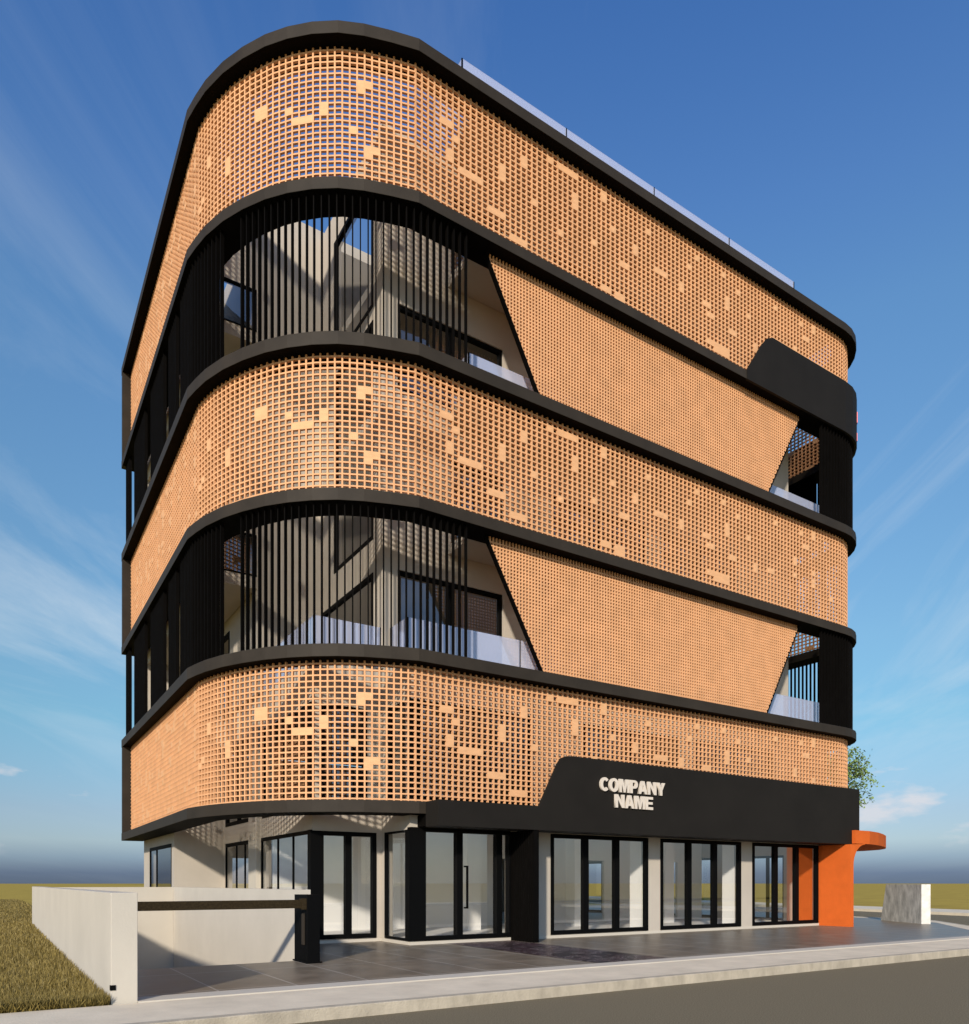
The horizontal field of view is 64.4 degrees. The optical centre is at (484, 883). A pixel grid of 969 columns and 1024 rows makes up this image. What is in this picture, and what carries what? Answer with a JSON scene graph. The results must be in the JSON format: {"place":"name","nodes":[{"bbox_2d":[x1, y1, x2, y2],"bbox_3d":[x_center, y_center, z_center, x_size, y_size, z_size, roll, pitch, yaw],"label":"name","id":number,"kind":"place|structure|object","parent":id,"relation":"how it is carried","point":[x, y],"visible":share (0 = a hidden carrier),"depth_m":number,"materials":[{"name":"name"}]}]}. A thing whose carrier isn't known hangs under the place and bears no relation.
{"place":"outdoors","nodes":[
{"label":"outdoors","id":0,"kind":"place"},
{"bbox_2d":[0,902,968,1023],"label":"sidewalk","id":1,"kind":"structure","parent":0,"point":[155,1011],"depth_m":11.06,"materials":[{"name":"concrete"}]},
{"bbox_2d":[138,936,968,1002],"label":"kerb","id":2,"kind":"structure","parent":1,"relation":"on","point":[313,986],"depth_m":12.76,"materials":[{"name":"grey concrete"}]},
{"bbox_2d":[827,745,884,807],"bbox_3d":[16.679,-2.424,36.221,3.605,7.917,3.395,0,0,7],"label":"tree","id":3,"kind":"object","parent":1,"relation":"on","point":[854,783],"visible":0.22,"depth_m":35.74,"materials":[{"name":"green plant"}]},
{"bbox_2d":[0,883,968,1004],"bbox_3d":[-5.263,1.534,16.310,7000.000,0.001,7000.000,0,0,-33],"label":"field","id":4,"kind":"structure","parent":0,"point":[949,896],"depth_m":115.03,"materials":[{"name":"green plant"}]},
{"bbox_2d":[0,899,110,1013],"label":"grass","id":5,"kind":"structure","parent":4,"relation":"on","point":[39,971],"depth_m":12.23,"materials":[{"name":"plant"}]},
{"bbox_2d":[32,886,310,1004],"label":"boundary wall","id":6,"kind":"structure","parent":4,"relation":"on","point":[111,941],"depth_m":17.47,"materials":[{"name":"white"}]},
{"bbox_2d":[0,0,968,883],"label":"sky","id":7,"kind":"structure","parent":0,"point":[828,140],"materials":[{"name":"blue"}]},
{"bbox_2d":[138,905,968,996],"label":"forecourt","id":8,"kind":"structure","parent":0,"point":[355,961],"depth_m":16.77,"materials":[{"name":"tile"}]},
{"bbox_2d":[138,894,321,963],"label":"barrier gate","id":9,"kind":"structure","parent":8,"relation":"on","point":[307,927],"depth_m":14.64,"materials":[{"name":"black metal"}]},
{"bbox_2d":[799,830,885,926],"bbox_3d":[14.214,-0.170,31.056,6.790,3.400,5.390,0,0,-33],"label":"orange portal","id":10,"kind":"object","parent":8,"relation":"on","point":[836,885],"visible":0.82,"depth_m":27.59,"materials":[{"name":"orange paint"}]},
{"bbox_2d":[881,884,930,923],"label":"stone block","id":11,"kind":"structure","parent":8,"relation":"on","point":[908,903],"depth_m":29.88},
{"bbox_2d":[449,940,664,962],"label":"path","id":12,"kind":"structure","parent":0,"point":[585,955],"depth_m":17.23,"materials":[{"name":"grey tile"}]},
{"bbox_2d":[295,899,968,1023],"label":"road","id":13,"kind":"structure","parent":0,"point":[933,991],"depth_m":10.76,"materials":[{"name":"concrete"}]},
{"bbox_2d":[125,908,968,1023],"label":"kerb","id":14,"kind":"structure","parent":13,"relation":"on","point":[324,1013],"depth_m":11.07,"materials":[{"name":"concrete"}]},
{"bbox_2d":[589,896,968,915],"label":"sidewalk","id":15,"kind":"structure","parent":0,"point":[956,912],"depth_m":45.49,"materials":[{"name":"concrete"}]},
{"label":"building base","id":16,"kind":"structure","parent":0,"visible":0},
{"bbox_2d":[121,20,858,944],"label":"office building","id":17,"kind":"structure","parent":16,"relation":"on","point":[489,510],"depth_m":21.87,"materials":[{"name":"brick"}]},
{"bbox_2d":[150,844,171,886],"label":"side window","id":18,"kind":"structure","parent":17,"relation":"in","point":[160,856],"depth_m":27.78,"materials":[{"name":"black"}]},
{"bbox_2d":[216,631,229,718],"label":"window","id":19,"kind":"structure","parent":17,"relation":"in","point":[227,637],"depth_m":25.61,"materials":[{"name":"black"}]},
{"bbox_2d":[225,840,247,887],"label":"side window","id":20,"kind":"structure","parent":17,"relation":"in","point":[240,843],"depth_m":25.37,"materials":[{"name":"black metal"}]},
{"bbox_2d":[225,740,247,826],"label":"side window","id":21,"kind":"structure","parent":17,"relation":"in","point":[227,822],"depth_m":25.20,"materials":[{"name":"black"}]},
{"bbox_2d":[224,532,256,576],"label":"window","id":22,"kind":"structure","parent":17,"relation":"in","point":[245,532],"depth_m":22.93,"materials":[{"name":"black metal"}]},
{"bbox_2d":[224,277,256,331],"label":"window","id":23,"kind":"structure","parent":17,"relation":"in","point":[226,279],"depth_m":22.65,"materials":[{"name":"black"}]},
{"bbox_2d":[262,706,304,817],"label":"side window","id":24,"kind":"structure","parent":17,"relation":"in","point":[302,708],"depth_m":21.90,"materials":[{"name":"black metal"}]},
{"bbox_2d":[261,830,306,888],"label":"side window","id":25,"kind":"structure","parent":17,"relation":"in","point":[300,833],"depth_m":21.52,"materials":[{"name":"black"}]},
{"bbox_2d":[312,830,376,939],"bbox_3d":[-3.634,0.050,19.920,1.760,2.760,0.160,0,0,-33],"label":"side door","id":26,"kind":"structure","parent":17,"relation":"in","point":[317,836],"depth_m":19.90,"materials":[{"name":"black metal"}]},
{"bbox_2d":[322,703,366,799],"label":"window","id":27,"kind":"structure","parent":17,"relation":"in","point":[323,707],"depth_m":20.04,"materials":[{"name":"black"}]},
{"bbox_2d":[323,572,372,667],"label":"window","id":28,"kind":"structure","parent":17,"relation":"in","point":[356,589],"depth_m":22.06,"materials":[{"name":"black"}]},
{"bbox_2d":[334,320,372,573],"bbox_3d":[-3.714,-12.220,21.936,0.120,5.900,2.800,0,0,-33],"label":"window","id":29,"kind":"structure","parent":17,"relation":"in","point":[364,544],"depth_m":22.99,"materials":[{"name":"black"}]},
{"bbox_2d":[334,175,372,331],"bbox_3d":[-3.714,-17.350,21.936,0.120,3.640,2.800,0,0,-33],"label":"window","id":30,"kind":"structure","parent":17,"relation":"in","point":[349,220],"depth_m":22.57,"materials":[{"name":"black metal"}]},
{"bbox_2d":[388,702,404,800],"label":"window","id":31,"kind":"structure","parent":17,"relation":"in","point":[403,704],"depth_m":20.08,"materials":[{"name":"black"}]},
{"bbox_2d":[398,305,501,406],"bbox_3d":[-0.948,-14.320,21.511,3.380,2.300,0.120,0,0,-33],"label":"window","id":32,"kind":"structure","parent":17,"relation":"in","point":[473,341],"depth_m":21.53,"materials":[{"name":"black metal"}]},
{"bbox_2d":[400,570,501,663],"bbox_3d":[-0.948,-7.060,21.511,3.380,2.620,0.120,0,0,-33],"label":"window","id":33,"kind":"structure","parent":17,"relation":"in","point":[402,573],"depth_m":21.78,"materials":[{"name":"black metal"}]},
{"bbox_2d":[407,827,510,940],"bbox_3d":[-0.587,0.020,19.836,2.980,2.820,0.290,0,0,-33],"label":"entrance door","id":34,"kind":"structure","parent":17,"relation":"in","point":[418,834],"depth_m":19.76,"materials":[{"name":"black metal"}]},
{"bbox_2d":[423,701,529,804],"bbox_3d":[-0.230,-3.320,20.178,3.450,2.500,0.120,0,0,-33],"label":"window","id":35,"kind":"structure","parent":17,"relation":"in","point":[528,721],"depth_m":20.18,"materials":[{"name":"black"}]},
{"bbox_2d":[451,462,501,542],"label":"window","id":36,"kind":"structure","parent":17,"relation":"in","point":[455,464],"depth_m":21.96,"materials":[{"name":"black metal"}]},
{"bbox_2d":[451,200,501,273],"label":"window","id":37,"kind":"structure","parent":17,"relation":"in","point":[454,200],"depth_m":21.86,"materials":[{"name":"black metal"}]},
{"bbox_2d":[589,862,601,911],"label":"window","id":38,"kind":"structure","parent":17,"relation":"in","point":[589,862],"depth_m":38.22,"materials":[{"name":"black"}]},
{"bbox_2d":[553,496,643,561],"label":"window","id":39,"kind":"structure","parent":17,"relation":"in","point":[574,504],"depth_m":24.38,"materials":[{"name":"black"}]},
{"bbox_2d":[553,255,643,310],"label":"window","id":40,"kind":"structure","parent":17,"relation":"in","point":[553,255],"depth_m":24.22,"materials":[{"name":"black metal"}]},
{"bbox_2d":[551,834,647,934],"bbox_3d":[3.376,0.030,22.429,3.710,2.800,0.140,0,0,-33],"label":"shop window","id":41,"kind":"structure","parent":17,"relation":"in","point":[585,839],"depth_m":22.47,"materials":[{"name":"black metal"}]},
{"bbox_2d":[554,609,644,688],"bbox_3d":[3.628,-7.060,24.444,3.890,2.620,0.120,0,0,-33],"label":"window","id":42,"kind":"structure","parent":17,"relation":"in","point":[554,609],"depth_m":25.00,"materials":[{"name":"black"}]},
{"bbox_2d":[583,724,677,765],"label":"window","id":43,"kind":"structure","parent":17,"relation":"in","point":[583,724],"depth_m":23.12,"materials":[{"name":"black metal"}]},
{"bbox_2d":[674,858,709,916],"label":"window","id":44,"kind":"structure","parent":17,"relation":"in","point":[702,858],"depth_m":32.66,"materials":[{"name":"black"}]},
{"bbox_2d":[664,534,733,589],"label":"window","id":45,"kind":"structure","parent":17,"relation":"in","point":[664,534],"depth_m":26.89,"materials":[{"name":"black"}]},
{"bbox_2d":[660,839,740,929],"bbox_3d":[6.954,0.030,24.723,3.730,2.800,0.140,0,0,-33],"label":"shop window","id":46,"kind":"structure","parent":17,"relation":"in","point":[687,843],"depth_m":24.66,"materials":[{"name":"black metal"}]},
{"bbox_2d":[696,740,771,778],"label":"window","id":47,"kind":"structure","parent":17,"relation":"in","point":[696,740],"depth_m":25.76,"materials":[{"name":"black metal"}]},
{"bbox_2d":[755,855,783,920],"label":"window","id":48,"kind":"structure","parent":17,"relation":"in","point":[767,917],"depth_m":30.06,"materials":[{"name":"black metal"}]},
{"bbox_2d":[752,843,818,925],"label":"shop window","id":49,"kind":"structure","parent":17,"relation":"in","point":[774,847],"depth_m":27.25,"materials":[{"name":"black metal"}]}
]}

